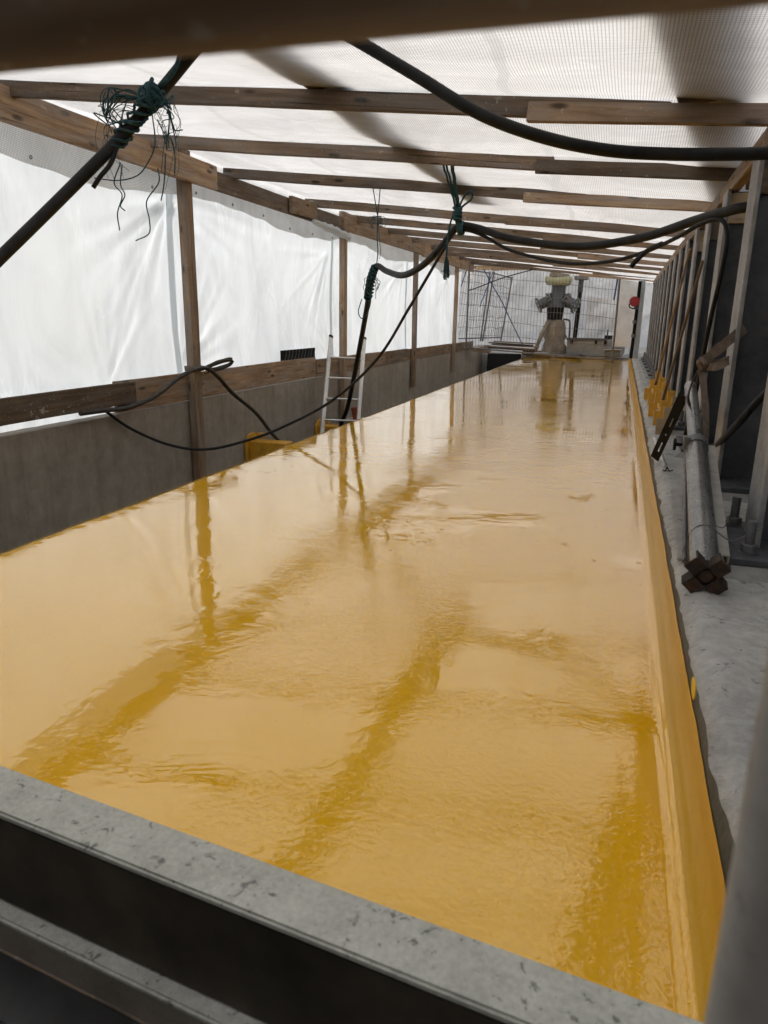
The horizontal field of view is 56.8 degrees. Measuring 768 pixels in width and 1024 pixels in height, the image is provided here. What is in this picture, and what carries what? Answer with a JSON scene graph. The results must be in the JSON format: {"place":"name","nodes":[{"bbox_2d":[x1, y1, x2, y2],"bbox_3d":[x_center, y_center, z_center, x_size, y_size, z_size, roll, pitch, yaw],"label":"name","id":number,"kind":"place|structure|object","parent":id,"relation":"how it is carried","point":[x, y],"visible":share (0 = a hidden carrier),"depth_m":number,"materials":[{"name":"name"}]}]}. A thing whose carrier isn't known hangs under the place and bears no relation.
{"place":"outdoors","nodes":[
{"label":"outdoors","id":0,"kind":"place"},
{"bbox_2d":[0,923,206,1023],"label":"deck slab","id":1,"kind":"structure","parent":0,"point":[110,990],"depth_m":1.64,"materials":[{"name":"concrete"}]},
{"bbox_2d":[0,357,725,1022],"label":"wet yellow coating","id":2,"kind":"structure","parent":1,"relation":"on","point":[420,657],"depth_m":2.37,"materials":[{"name":"paint"}]},
{"bbox_2d":[465,261,620,363],"bbox_3d":[4.158,-5.320,18.807,3.924,2.660,0.051,3,16,8],"label":"wire fence","id":3,"kind":"object","parent":2,"relation":"on","point":[575,328],"visible":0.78,"depth_m":18.84,"materials":[{"name":"metal"}]},
{"bbox_2d":[469,269,534,290],"bbox_3d":[3.354,-6.152,18.623,2.236,0.706,0.077,3,16,8],"label":"cable","id":4,"kind":"object","parent":3,"relation":"hanging from","point":[502,278],"visible":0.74,"depth_m":18.65,"materials":[{"name":"rubber"}]},
{"bbox_2d":[483,269,522,344],"bbox_3d":[3.147,-5.399,18.742,1.153,1.934,0.048,4,16,10],"label":"rope","id":5,"kind":"object","parent":3,"relation":"hanging from","point":[504,307],"visible":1,"depth_m":18.73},
{"bbox_2d":[603,347,621,356],"bbox_3d":[6.786,-4.754,21.111,0.513,0.262,0.332,6,16,17],"label":"battery box","id":6,"kind":"object","parent":2,"relation":"on","point":[617,350],"visible":0.83,"depth_m":21.00,"materials":[{"name":"grey metal"}]},
{"bbox_2d":[351,407,361,419],"bbox_3d":[-0.405,-1.452,10.477,0.168,0.175,0.168,6,16,17],"label":"plant pot","id":7,"kind":"object","parent":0,"point":[354,412],"visible":0.53,"depth_m":10.42,"materials":[{"name":"plastic"}]},
{"bbox_2d":[0,0,767,73],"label":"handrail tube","id":8,"kind":"object","parent":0,"point":[35,35],"visible":1,"depth_m":0.28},
{"bbox_2d":[666,222,717,435],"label":"steel column","id":9,"kind":"structure","parent":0,"point":[703,296],"depth_m":5.82,"materials":[{"name":"metal"}]},
{"bbox_2d":[710,222,719,239],"bbox_3d":[2.695,-2.256,5.634,0.199,0.185,0.030,6,16,17],"label":"packing board","id":10,"kind":"object","parent":9,"relation":"attached to","point":[714,233],"visible":0.09,"depth_m":5.65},
{"bbox_2d":[629,348,767,890],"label":"kerb","id":11,"kind":"structure","parent":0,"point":[724,638],"depth_m":2.01,"materials":[{"name":"concrete"}]},
{"bbox_2d":[0,948,148,1023],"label":"film faced board","id":12,"kind":"object","parent":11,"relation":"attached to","point":[30,993],"visible":1,"depth_m":1.07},
{"bbox_2d":[0,766,703,1023],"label":"formwork beam","id":13,"kind":"structure","parent":11,"relation":"on","point":[207,932],"depth_m":0.99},
{"bbox_2d":[629,281,641,357],"bbox_3d":[6.099,-4.653,17.242,0.124,1.808,0.115,6,16,17],"label":"scaffold post","id":14,"kind":"object","parent":11,"relation":"on","point":[633,334],"visible":0.95,"depth_m":17.23,"materials":[{"name":"black metal"}]},
{"bbox_2d":[629,296,639,308],"bbox_3d":[5.985,-5.002,16.994,0.250,0.295,0.180,6,16,17],"label":"red reel","id":15,"kind":"object","parent":14,"relation":"attached to","point":[634,301],"visible":1,"depth_m":16.93,"materials":[{"name":"plastic"}]},
{"bbox_2d":[633,279,645,357],"bbox_3d":[6.219,-4.739,17.286,0.115,1.936,0.033,6,16,17],"label":"white board","id":16,"kind":"object","parent":11,"relation":"on","point":[638,332],"visible":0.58,"depth_m":17.29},
{"bbox_2d":[639,282,654,360],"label":"steel column","id":17,"kind":"structure","parent":11,"relation":"on","point":[642,358],"depth_m":16.23,"materials":[{"name":"metal"}]},
{"bbox_2d":[639,280,656,363],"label":"steel column","id":18,"kind":"structure","parent":11,"relation":"on","point":[642,361],"depth_m":15.29,"materials":[{"name":"metal"}]},
{"bbox_2d":[653,252,674,282],"bbox_3d":[5.277,-4.535,13.455,0.075,0.109,8.184,6,16,17],"label":"plate timber","id":19,"kind":"object","parent":18,"relation":"on","point":[671,259],"visible":0.45,"depth_m":11.73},
{"bbox_2d":[386,227,671,258],"bbox_3d":[2.253,-4.421,11.650,5.172,0.608,0.119,6,16,17],"label":"rafter","id":20,"kind":"object","parent":19,"relation":"on","point":[418,233],"visible":0.45,"depth_m":11.84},
{"bbox_2d":[409,236,666,265],"bbox_3d":[2.715,-4.788,13.018,5.173,0.628,0.089,6,16,18],"label":"rafter","id":21,"kind":"object","parent":19,"relation":"on","point":[590,256],"visible":0.58,"depth_m":12.99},
{"bbox_2d":[431,244,661,270],"bbox_3d":[3.178,-5.167,14.386,5.170,0.612,0.103,6,16,17],"label":"rafter","id":22,"kind":"object","parent":19,"relation":"on","point":[486,252],"visible":0.39,"depth_m":14.52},
{"bbox_2d":[447,251,657,274],"bbox_3d":[3.614,-5.510,15.683,5.172,0.612,0.122,6,16,17],"label":"rafter","id":23,"kind":"object","parent":19,"relation":"on","point":[514,259],"visible":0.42,"depth_m":15.75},
{"bbox_2d":[459,257,654,278],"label":"rafter","id":24,"kind":"object","parent":19,"relation":"on","point":[502,262],"visible":0.38,"depth_m":17.11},
{"bbox_2d":[641,277,658,366],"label":"steel column","id":25,"kind":"structure","parent":11,"relation":"on","point":[646,361],"depth_m":14.35,"materials":[{"name":"metal"}]},
{"bbox_2d":[642,274,661,369],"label":"steel column","id":26,"kind":"structure","parent":11,"relation":"on","point":[655,325],"depth_m":13.40,"materials":[{"name":"metal"}]},
{"bbox_2d":[643,271,664,373],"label":"steel column","id":27,"kind":"structure","parent":11,"relation":"on","point":[648,369],"depth_m":12.47,"materials":[{"name":"metal"}]},
{"bbox_2d":[644,266,668,377],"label":"steel column","id":28,"kind":"structure","parent":11,"relation":"on","point":[650,373],"depth_m":11.52,"materials":[{"name":"metal"}]},
{"bbox_2d":[646,262,672,383],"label":"steel column","id":29,"kind":"structure","parent":11,"relation":"on","point":[664,318],"depth_m":10.55,"materials":[{"name":"metal"}]},
{"bbox_2d":[653,437,666,467],"bbox_3d":[1.952,-0.431,5.037,0.027,0.027,1.195,5,16,16],"label":"thin tube","id":30,"kind":"object","parent":11,"relation":"on","point":[663,462],"visible":0.68,"depth_m":4.71,"materials":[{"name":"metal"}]},
{"bbox_2d":[648,256,678,386],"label":"steel column","id":31,"kind":"structure","parent":11,"relation":"on","point":[670,305],"depth_m":9.57,"materials":[{"name":"metal"}]},
{"bbox_2d":[655,397,676,433],"bbox_3d":[2.316,-0.786,5.800,0.165,0.312,0.077,6,16,17],"label":"notched block","id":32,"kind":"object","parent":11,"relation":"on","point":[660,423],"depth_m":5.79,"materials":[{"name":"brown wood"}]},
{"bbox_2d":[644,249,690,404],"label":"raking props","id":33,"kind":"object","parent":11,"relation":"on","point":[655,384],"visible":0.88,"depth_m":7.72,"materials":[{"name":"yellow paint"}]},
{"bbox_2d":[651,390,685,460],"bbox_3d":[1.800,-0.536,4.506,0.045,0.496,0.402,1,15,0],"label":"slotted bracket","id":34,"kind":"object","parent":11,"relation":"on","point":[677,408],"visible":0.98,"depth_m":4.48,"materials":[{"name":"black metal"}]},
{"bbox_2d":[654,239,691,401],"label":"steel column","id":35,"kind":"structure","parent":11,"relation":"on","point":[680,320],"depth_m":7.71,"materials":[{"name":"metal"}]},
{"bbox_2d":[665,248,684,382],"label":"steel column","id":36,"kind":"structure","parent":11,"relation":"on","point":[673,329],"depth_m":8.67,"materials":[{"name":"metal"}]},
{"bbox_2d":[648,260,703,424],"bbox_3d":[2.533,-1.461,6.271,0.197,1.371,1.065,4,16,13],"label":"notched spreader","id":37,"kind":"object","parent":11,"relation":"on","point":[663,397],"visible":0.84,"depth_m":6.27,"materials":[{"name":"yellow paint"}]},
{"bbox_2d":[670,489,689,560],"bbox_3d":[1.344,0.037,3.237,0.053,0.018,1.075,6,18,19],"label":"flat board","id":38,"kind":"object","parent":11,"relation":"on","point":[677,507],"visible":0.71,"depth_m":3.21,"materials":[{"name":"wood"}]},
{"bbox_2d":[657,228,704,410],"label":"steel column","id":39,"kind":"structure","parent":11,"relation":"on","point":[686,341],"depth_m":6.79,"materials":[{"name":"metal"}]},
{"bbox_2d":[675,192,721,255],"bbox_3d":[3.245,-2.909,7.444,0.070,0.114,4.884,6,16,17],"label":"plate timber","id":40,"kind":"object","parent":39,"relation":"on","point":[712,206],"visible":0.36,"depth_m":7.09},
{"bbox_2d":[223,168,711,211],"bbox_3d":[0.637,-3.132,6.868,5.174,0.608,0.123,6,16,17],"label":"rafter","id":41,"kind":"object","parent":40,"relation":"on","point":[527,195],"visible":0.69,"depth_m":6.79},
{"bbox_2d":[358,189,386,318],"bbox_3d":[-0.156,-2.723,7.456,0.212,1.347,0.524,-5,16,-19],"label":"rope","id":42,"kind":"object","parent":41,"relation":"hanging from","point":[373,270],"visible":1,"depth_m":7.43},
{"bbox_2d":[305,198,686,237],"bbox_3d":[1.286,-3.648,8.791,5.172,0.618,0.110,6,16,17],"label":"rafter","id":43,"kind":"object","parent":40,"relation":"on","point":[509,219],"visible":0.72,"depth_m":8.77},
{"bbox_2d":[0,6,767,282],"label":"roof sheet","id":44,"kind":"object","parent":43,"relation":"on","point":[720,56],"visible":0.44,"depth_m":4.26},
{"bbox_2d":[0,56,198,267],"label":"hose","id":45,"kind":"object","parent":44,"relation":"hanging from","point":[51,207],"visible":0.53,"depth_m":3.06,"materials":[{"name":"black rubber"}]},
{"bbox_2d":[91,58,182,240],"bbox_3d":[-1.067,-1.636,3.091,0.461,0.863,0.143,3,16,9],"label":"rope","id":46,"kind":"object","parent":45,"relation":"attached to","point":[149,89],"visible":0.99,"depth_m":3.06,"materials":[{"name":"green plastic"}]},
{"bbox_2d":[348,41,767,160],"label":"hose","id":47,"kind":"object","parent":44,"relation":"hanging from","point":[445,93],"visible":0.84,"depth_m":2.73,"materials":[{"name":"black rubber"}]},
{"bbox_2d":[471,261,652,281],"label":"rafter","id":48,"kind":"object","parent":44,"relation":"attached to","point":[551,270],"visible":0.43,"depth_m":18.36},
{"bbox_2d":[612,279,638,346],"bbox_3d":[6.513,-5.386,19.067,0.600,1.850,0.113,7,17,22],"label":"plastic sheet","id":49,"kind":"object","parent":44,"relation":"hanging from","point":[626,313],"visible":0.63,"depth_m":19.12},
{"bbox_2d":[677,97,717,102],"bbox_3d":[1.823,-2.175,3.918,0.304,0.055,4.656,8,16,25],"label":"roof board","id":50,"kind":"object","parent":44,"relation":"on","point":[686,100],"visible":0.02,"depth_m":3.56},
{"bbox_2d":[354,215,677,249],"bbox_3d":[1.783,-4.048,10.262,5.173,0.625,0.105,6,16,17],"label":"rafter","id":51,"kind":"object","parent":40,"relation":"on","point":[517,232],"visible":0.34,"depth_m":10.21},
{"bbox_2d":[697,230,704,251],"bbox_3d":[3.015,-2.512,6.579,0.202,0.185,0.030,6,16,17],"label":"packing board","id":52,"kind":"object","parent":39,"relation":"attached to","point":[701,241],"visible":0.13,"depth_m":6.59,"materials":[{"name":"brown wood"}]},
{"bbox_2d":[682,451,687,562],"bbox_3d":[1.329,-0.067,3.133,0.019,0.294,1.011,6,16,20],"label":"steel rod","id":53,"kind":"object","parent":11,"relation":"on","point":[685,520],"visible":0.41,"depth_m":3.01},
{"bbox_2d":[673,381,730,594],"bbox_3d":[1.498,-0.271,3.476,0.161,0.551,2.459,6,16,19],"label":"steel prop","id":54,"kind":"object","parent":11,"relation":"on","point":[707,567],"visible":0.99,"depth_m":2.77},
{"bbox_2d":[682,515,763,552],"bbox_3d":[1.290,0.086,2.674,0.295,0.166,0.059,1,15,1],"label":"tie wire","id":55,"kind":"object","parent":54,"relation":"attached to","point":[717,532],"visible":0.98,"depth_m":2.66,"materials":[{"name":"metal"}]},
{"bbox_2d":[669,189,748,457],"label":"steel column","id":56,"kind":"structure","parent":11,"relation":"on","point":[720,327],"depth_m":4.86,"materials":[{"name":"metal"}]},
{"bbox_2d":[728,193,747,223],"bbox_3d":[2.368,-1.994,4.661,0.200,0.185,0.030,6,16,17],"label":"packing board","id":57,"kind":"object","parent":56,"relation":"attached to","point":[737,198],"visible":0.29,"depth_m":4.66,"materials":[{"name":"brown wood"}]},
{"bbox_2d":[719,127,767,204],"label":"plate timber","id":58,"kind":"object","parent":56,"relation":"on","point":[739,179],"visible":0.61,"depth_m":4.26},
{"bbox_2d":[0,80,767,126],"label":"rafter","id":59,"kind":"object","parent":58,"relation":"on","point":[555,110],"visible":0.94,"depth_m":3.95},
{"bbox_2d":[134,134,736,180],"bbox_3d":[0.174,-2.760,5.501,5.172,0.608,0.102,6,16,18],"label":"rafter","id":60,"kind":"object","parent":58,"relation":"on","point":[551,165],"visible":0.78,"depth_m":5.39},
{"bbox_2d":[440,165,473,279],"bbox_3d":[0.515,-2.420,5.748,0.484,1.023,0.229,-13,20,-41],"label":"rope","id":61,"kind":"object","parent":60,"relation":"hanging from","point":[457,212],"visible":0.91,"depth_m":5.80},
{"bbox_2d":[106,217,729,450],"bbox_3d":[0.087,-1.302,5.849,4.703,2.033,1.562,6,16,20],"label":"cable","id":62,"kind":"object","parent":61,"relation":"hanging from","point":[723,221],"visible":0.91,"depth_m":5.62,"materials":[{"name":"black rubber"}]},
{"bbox_2d":[629,241,662,267],"bbox_3d":[1.772,-1.725,4.777,0.078,0.162,0.238,-11,19,-37],"label":"cable","id":63,"kind":"object","parent":62,"relation":"hanging from","point":[638,258],"visible":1,"depth_m":4.81,"materials":[{"name":"black rubber"}]},
{"bbox_2d":[339,202,746,425],"bbox_3d":[0.538,-1.282,7.037,0.787,2.778,6.943,-7,17,-26],"label":"hose","id":64,"kind":"object","parent":61,"relation":"hanging from","point":[725,211],"visible":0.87,"depth_m":5.46,"materials":[{"name":"black rubber"}]},
{"bbox_2d":[708,445,729,563],"bbox_3d":[1.440,-0.054,3.090,0.063,0.308,1.073,6,16,19],"label":"steel channel","id":65,"kind":"object","parent":11,"relation":"on","point":[723,547],"visible":0.69,"depth_m":2.97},
{"bbox_2d":[680,160,767,502],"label":"steel column","id":66,"kind":"structure","parent":11,"relation":"on","point":[744,378],"depth_m":3.79,"materials":[{"name":"metal"}]},
{"bbox_2d":[687,324,747,441],"bbox_3d":[1.720,-0.642,3.813,0.270,0.713,0.433,15,21,41],"label":"webbing strap","id":67,"kind":"object","parent":66,"relation":"attached to","point":[706,362],"visible":0.9,"depth_m":3.72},
{"bbox_2d":[713,389,764,447],"bbox_3d":[1.833,-0.529,3.754,0.244,0.783,1.758,4,16,11],"label":"cable","id":68,"kind":"object","parent":66,"relation":"attached to","point":[748,411],"visible":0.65,"depth_m":3.17,"materials":[{"name":"black rubber"}]},
{"bbox_2d":[760,160,767,193],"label":"packing board","id":69,"kind":"object","parent":66,"relation":"attached to","point":[764,187],"depth_m":3.57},
{"bbox_2d":[721,375,767,582],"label":"steel column","id":70,"kind":"structure","parent":11,"relation":"on","point":[748,560],"depth_m":2.73,"materials":[{"name":"metal"}]},
{"label":"ground","id":71,"kind":"structure","parent":0,"visible":0},
{"bbox_2d":[0,378,314,553],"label":"concrete wall","id":72,"kind":"structure","parent":71,"relation":"on","point":[56,477],"depth_m":6.33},
{"bbox_2d":[0,153,182,432],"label":"plastic sheet","id":73,"kind":"object","parent":72,"relation":"on","point":[84,293],"visible":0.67,"depth_m":5.92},
{"bbox_2d":[112,373,188,412],"bbox_3d":[-2.180,-1.153,6.783,0.047,0.277,1.171,6,16,17],"label":"timber plank","id":74,"kind":"object","parent":72,"relation":"on","point":[146,387],"visible":0.65,"depth_m":6.80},
{"bbox_2d":[0,381,136,425],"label":"timber plank","id":75,"kind":"object","parent":74,"relation":"attached to","point":[24,408],"visible":0.96,"depth_m":5.57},
{"bbox_2d":[175,149,206,479],"bbox_3d":[-1.929,-1.886,7.126,0.091,3.194,0.140,6,16,17],"label":"timber post","id":76,"kind":"object","parent":72,"relation":"attached to","point":[188,257],"visible":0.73,"depth_m":7.07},
{"bbox_2d":[0,84,217,189],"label":"eaves plank","id":77,"kind":"object","parent":76,"relation":"attached to","point":[47,119],"visible":0.77,"depth_m":5.41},
{"bbox_2d":[184,357,233,372],"bbox_3d":[-1.824,-1.544,7.463,0.146,0.140,0.700,8,17,24],"label":"cable","id":78,"kind":"object","parent":76,"relation":"attached to","point":[221,361],"visible":0.73,"depth_m":7.50,"materials":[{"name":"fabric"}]},
{"bbox_2d":[152,170,348,232],"bbox_3d":[-1.290,-3.713,8.504,0.056,0.188,4.852,6,16,17],"label":"eaves plank","id":79,"kind":"object","parent":76,"relation":"attached to","point":[239,189],"visible":0.61,"depth_m":8.10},
{"bbox_2d":[289,196,317,219],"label":"timber block","id":80,"kind":"structure","parent":79,"relation":"attached to","point":[301,207],"depth_m":9.01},
{"bbox_2d":[312,219,350,240],"bbox_3d":[-0.721,-3.951,9.963,0.127,0.147,1.307,6,16,17],"label":"sheet roll","id":81,"kind":"object","parent":79,"relation":"hanging from","point":[332,229],"visible":1,"depth_m":9.86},
{"bbox_2d":[166,194,333,371],"bbox_3d":[-1.460,-2.804,9.052,0.092,2.530,4.300,6,16,17],"label":"plastic sheet","id":82,"kind":"object","parent":72,"relation":"on","point":[264,290],"visible":0.6,"depth_m":8.61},
{"bbox_2d":[201,357,315,396],"bbox_3d":[-1.500,-1.698,8.793,0.050,0.274,3.193,6,16,17],"label":"timber plank","id":83,"kind":"object","parent":72,"relation":"on","point":[238,378],"visible":0.79,"depth_m":8.62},
{"bbox_2d":[280,348,314,360],"bbox_3d":[-1.170,-2.168,9.801,0.035,0.155,1.100,6,16,17],"label":"louvre panel","id":84,"kind":"object","parent":83,"relation":"on","point":[297,354],"visible":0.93,"depth_m":9.74,"materials":[{"name":"black metal"}]},
{"bbox_2d":[244,432,292,461],"bbox_3d":[-1.377,-0.761,8.568,0.509,0.370,0.330,6,16,17],"label":"yellow outlet","id":85,"kind":"object","parent":72,"relation":"attached to","point":[255,448],"visible":0.61,"depth_m":8.51,"materials":[{"name":"paint"}]},
{"bbox_2d":[78,366,279,439],"bbox_3d":[-1.874,-0.747,7.351,0.193,1.508,3.304,7,17,22],"label":"cable","id":86,"kind":"object","parent":85,"relation":"attached to","point":[163,390],"visible":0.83,"depth_m":6.75,"materials":[{"name":"rubber"}]},
{"bbox_2d":[315,418,338,434],"bbox_3d":[-0.728,-1.185,10.522,0.509,0.370,0.330,6,16,17],"label":"yellow outlet","id":87,"kind":"object","parent":72,"relation":"attached to","point":[326,428],"visible":0.34,"depth_m":10.46,"materials":[{"name":"paint"}]},
{"bbox_2d":[320,334,366,432],"bbox_3d":[-0.606,-1.218,9.881,0.540,2.395,1.895,2,15,4],"label":"ladder","id":88,"kind":"object","parent":71,"relation":"on","point":[326,384],"visible":0.57,"depth_m":10.10,"materials":[{"name":"metal"}]},
{"bbox_2d":[309,345,490,429],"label":"concrete wall","id":89,"kind":"structure","parent":71,"relation":"on","point":[386,386],"depth_m":14.16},
{"bbox_2d":[339,211,346,418],"bbox_3d":[-0.630,-2.895,10.976,0.096,3.253,0.136,6,16,17],"label":"timber post","id":90,"kind":"object","parent":89,"relation":"attached to","point":[342,308],"visible":0.72,"depth_m":10.91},
{"bbox_2d":[341,212,425,254],"bbox_3d":[0.115,-4.828,12.494,0.055,0.258,4.603,6,16,17],"label":"eaves plank","id":91,"kind":"object","parent":90,"relation":"attached to","point":[351,224],"visible":0.75,"depth_m":11.89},
{"bbox_2d":[332,239,406,356],"bbox_3d":[-0.172,-3.833,12.860,0.080,2.530,4.200,6,16,17],"label":"plastic sheet","id":92,"kind":"object","parent":91,"relation":"attached to","point":[386,311],"visible":0.51,"depth_m":12.69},
{"bbox_2d":[314,351,385,376],"bbox_3d":[-0.494,-2.481,11.781,0.052,0.251,3.256,6,16,17],"label":"timber plank","id":93,"kind":"object","parent":89,"relation":"on","point":[370,358],"visible":0.66,"depth_m":11.51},
{"bbox_2d":[386,349,407,363],"bbox_3d":[0.245,-3.066,13.972,0.047,0.237,1.485,6,16,17],"label":"timber plank","id":94,"kind":"object","parent":89,"relation":"on","point":[395,356],"visible":0.94,"depth_m":13.91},
{"bbox_2d":[410,253,418,386],"bbox_3d":[0.636,-4.060,14.671,0.090,2.931,0.116,6,16,17],"label":"timber post","id":95,"kind":"object","parent":89,"relation":"attached to","point":[414,326],"visible":0.72,"depth_m":14.69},
{"bbox_2d":[408,344,451,359],"bbox_3d":[1.099,-3.741,16.499,0.051,0.223,3.984,6,16,17],"label":"timber plank","id":96,"kind":"object","parent":89,"relation":"on","point":[427,351],"visible":0.94,"depth_m":16.44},
{"bbox_2d":[451,267,458,371],"bbox_3d":[1.823,-5.048,18.174,0.092,2.855,0.104,6,16,17],"label":"timber post","id":97,"kind":"object","parent":89,"relation":"attached to","point":[456,286],"visible":0.81,"depth_m":18.16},
{"bbox_2d":[421,244,473,271],"bbox_3d":[1.615,-6.026,16.949,0.056,0.286,5.303,6,16,17],"label":"eaves plank","id":98,"kind":"object","parent":97,"relation":"attached to","point":[454,261],"visible":0.44,"depth_m":17.01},
{"bbox_2d":[405,261,461,348],"bbox_3d":[1.268,-4.986,17.128,0.081,2.530,5.300,6,16,17],"label":"plastic sheet","id":99,"kind":"object","parent":98,"relation":"attached to","point":[435,311],"visible":0.55,"depth_m":16.83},
{"bbox_2d":[451,341,472,351],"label":"timber plank","id":100,"kind":"object","parent":89,"relation":"on","point":[460,346],"visible":0.59,"depth_m":19.52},
{"bbox_2d":[467,348,489,353],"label":"timber block","id":101,"kind":"structure","parent":89,"relation":"attached to","point":[481,351],"depth_m":20.56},
{"bbox_2d":[487,353,520,370],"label":"abutment block","id":102,"kind":"structure","parent":71,"relation":"on","point":[495,360],"depth_m":21.85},
{"bbox_2d":[482,351,628,372],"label":"platform","id":103,"kind":"structure","parent":71,"relation":"on","point":[484,360],"depth_m":22.59,"materials":[{"name":"concrete"}]},
{"bbox_2d":[482,271,512,340],"bbox_3d":[3.561,-6.424,22.285,0.274,2.076,1.154,15,21,41],"label":"wire fence","id":104,"kind":"object","parent":103,"relation":"on","point":[504,317],"visible":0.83,"depth_m":22.27,"materials":[{"name":"metal"}]},
{"bbox_2d":[492,267,525,270],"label":"short rafter","id":105,"kind":"object","parent":104,"relation":"on","point":[498,269],"visible":0.43,"depth_m":20.79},
{"bbox_2d":[488,347,540,351],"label":"loose plank","id":106,"kind":"object","parent":103,"relation":"on","point":[514,349],"visible":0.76,"depth_m":21.63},
{"bbox_2d":[485,345,535,349],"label":"loose plank","id":107,"kind":"object","parent":106,"relation":"on","point":[510,347],"visible":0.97,"depth_m":21.58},
{"bbox_2d":[458,265,652,353],"bbox_3d":[6.034,-7.104,24.067,8.300,3.900,0.342,6,16,17],"label":"plastic sheet","id":108,"kind":"object","parent":103,"relation":"on","point":[518,318],"visible":0.23,"depth_m":24.49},
{"bbox_2d":[534,272,580,353],"bbox_3d":[5.473,-6.332,22.494,1.422,2.630,0.868,6,16,17],"label":"pipe fitting","id":109,"kind":"object","parent":103,"relation":"on","point":[558,331],"visible":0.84,"depth_m":22.30,"materials":[{"name":"metal"}]},
{"bbox_2d":[573,276,588,337],"bbox_3d":[6.189,-6.266,22.611,0.429,2.375,0.329,6,16,17],"label":"support pole","id":110,"kind":"object","parent":103,"relation":"on","point":[580,290],"visible":0.72,"depth_m":22.46,"materials":[{"name":"black metal"}]},
{"bbox_2d":[566,330,624,356],"bbox_3d":[6.542,-5.224,21.931,1.730,0.802,0.804,6,16,17],"label":"grey tank","id":111,"kind":"object","parent":103,"relation":"on","point":[585,346],"visible":0.52,"depth_m":21.69,"materials":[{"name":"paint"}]},
{"bbox_2d":[585,297,615,338],"bbox_3d":[6.851,-6.033,22.117,1.030,1.230,0.234,6,16,17],"label":"plastic sheet","id":112,"kind":"object","parent":111,"relation":"on","point":[596,333],"visible":0.62,"depth_m":22.17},
{"bbox_2d":[704,651,767,1023],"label":"scaffold tube","id":113,"kind":"object","parent":71,"relation":"on","point":[738,992],"depth_m":0.35,"materials":[{"name":"metal"}]},
{"bbox_3d":[1.705,-4.199,21.661,1.240,1.860,2.900,6,16,17],"label":"concrete ledge","id":114,"kind":"object","parent":71,"relation":"on","visible":0},
{"bbox_2d":[458,270,490,340],"bbox_3d":[2.605,-6.157,21.209,0.238,2.105,1.806,12,19,35],"label":"wire fence","id":115,"kind":"object","parent":114,"relation":"on","point":[483,316],"visible":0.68,"depth_m":21.48,"materials":[{"name":"metal"}]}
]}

